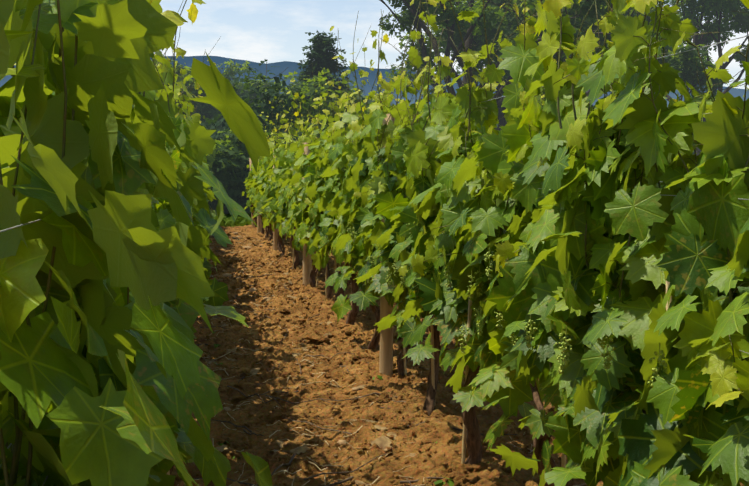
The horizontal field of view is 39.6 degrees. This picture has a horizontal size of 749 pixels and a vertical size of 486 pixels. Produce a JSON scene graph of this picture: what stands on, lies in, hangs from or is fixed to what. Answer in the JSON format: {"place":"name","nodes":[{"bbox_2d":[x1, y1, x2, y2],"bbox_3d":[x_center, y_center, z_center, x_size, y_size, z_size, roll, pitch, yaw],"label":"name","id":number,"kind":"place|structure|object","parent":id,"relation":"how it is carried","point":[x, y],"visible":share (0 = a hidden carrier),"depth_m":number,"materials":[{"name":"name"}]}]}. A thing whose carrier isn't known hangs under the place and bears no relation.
{"place":"outdoors","nodes":[
{"label":"outdoors","id":0,"kind":"place"},
{"bbox_2d":[154,57,227,129],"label":"tree","id":1,"kind":"object","parent":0,"point":[208,111],"depth_m":61.13,"materials":[{"name":"green plant"}]},
{"bbox_2d":[217,59,287,132],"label":"round tree","id":2,"kind":"object","parent":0,"point":[227,73],"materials":[{"name":"green plant"}]},
{"bbox_2d":[0,56,748,106],"bbox_3d":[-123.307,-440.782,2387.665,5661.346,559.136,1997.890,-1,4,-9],"label":"hills","id":3,"kind":"structure","parent":0,"point":[282,66],"depth_m":3354.38,"materials":[{"name":"blue"}]},
{"bbox_2d":[0,35,748,485],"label":"trellis wires","id":4,"kind":"object","parent":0,"point":[420,117],"visible":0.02,"depth_m":2.44,"materials":[{"name":"grey metal"}]},
{"bbox_2d":[159,0,748,88],"label":"sky","id":5,"kind":"structure","parent":0,"point":[273,31],"materials":[{"name":"white"}]},
{"bbox_2d":[171,224,743,485],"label":"soil ground","id":6,"kind":"structure","parent":0,"point":[324,414],"depth_m":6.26,"materials":[{"name":"brown soil"}]},
{"bbox_2d":[192,233,461,485],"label":"dry leaf litter","id":7,"kind":"object","parent":6,"relation":"on","point":[382,441],"visible":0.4,"depth_m":6.40,"materials":[{"name":"brown plant"}]},
{"bbox_2d":[194,233,517,485],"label":"twigs","id":8,"kind":"object","parent":6,"relation":"on","point":[336,483],"visible":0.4,"depth_m":6.05,"materials":[{"name":"brown wood"}]},
{"bbox_2d":[178,235,585,485],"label":"dry straw","id":9,"kind":"object","parent":6,"relation":"on","point":[325,483],"visible":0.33,"depth_m":5.79,"materials":[{"name":"beige plant"}]},
{"bbox_2d":[206,232,577,485],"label":"pale stones","id":10,"kind":"object","parent":6,"relation":"on","point":[343,442],"visible":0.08,"depth_m":7.46,"materials":[{"name":"beige stone"}]},
{"bbox_2d":[379,0,543,132],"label":"tree","id":11,"kind":"object","parent":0,"point":[456,36],"depth_m":56.42,"materials":[{"name":"green plant"}]},
{"bbox_2d":[378,0,684,107],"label":"tree","id":12,"kind":"object","parent":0,"point":[492,22],"depth_m":45.83,"materials":[{"name":"green plant"}]},
{"bbox_2d":[461,0,670,95],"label":"tree","id":13,"kind":"object","parent":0,"point":[518,4],"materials":[{"name":"green plant"}]},
{"bbox_2d":[541,5,743,109],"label":"tree","id":14,"kind":"object","parent":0,"point":[686,72],"depth_m":49.99,"materials":[{"name":"green plant"}]},
{"bbox_2d":[607,0,748,154],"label":"tree","id":15,"kind":"object","parent":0,"point":[729,8],"depth_m":63.80,"materials":[{"name":"green plant"}]},
{"label":"ground","id":16,"kind":"structure","parent":0,"visible":0},
{"bbox_2d":[167,59,320,206],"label":"hedge shrubs","id":17,"kind":"object","parent":16,"relation":"on","point":[214,124],"visible":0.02,"depth_m":33.28,"materials":[{"name":"green plant"}]},
{"bbox_2d":[279,30,353,132],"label":"tree","id":18,"kind":"object","parent":16,"relation":"on","point":[323,50],"depth_m":54.19,"materials":[{"name":"green plant"}]},
{"bbox_2d":[249,113,394,375],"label":"trellis posts","id":19,"kind":"object","parent":16,"relation":"on","point":[386,354],"visible":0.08,"depth_m":6.95,"materials":[{"name":"brown wood"}]},
{"bbox_2d":[0,0,748,485],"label":"vine","id":20,"kind":"object","parent":19,"relation":"on","point":[102,382],"depth_m":2.74,"materials":[{"name":"green plant"}]},
{"bbox_2d":[347,220,667,389],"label":"grape clusters","id":21,"kind":"object","parent":20,"relation":"hanging from","point":[565,360],"visible":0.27,"depth_m":3.72,"materials":[{"name":"green food"}]},
{"bbox_2d":[206,67,460,213],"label":"hedge shrubs","id":22,"kind":"object","parent":16,"relation":"on","point":[234,183],"visible":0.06,"depth_m":30.57,"materials":[{"name":"green plant"}]},
{"bbox_2d":[207,212,489,485],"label":"weedy grass","id":23,"kind":"structure","parent":16,"relation":"on","point":[227,220],"depth_m":26.20,"materials":[{"name":"green plant"}]},
{"bbox_2d":[167,226,671,474],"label":"bamboo stakes","id":24,"kind":"object","parent":16,"relation":"on","point":[563,460],"visible":0.12,"depth_m":4.85,"materials":[{"name":"brown wood"}]},
{"bbox_2d":[215,82,693,154],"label":"trees","id":25,"kind":"object","parent":16,"relation":"on","point":[371,101],"visible":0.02,"depth_m":108.55,"materials":[{"name":"green plant"}]}
]}

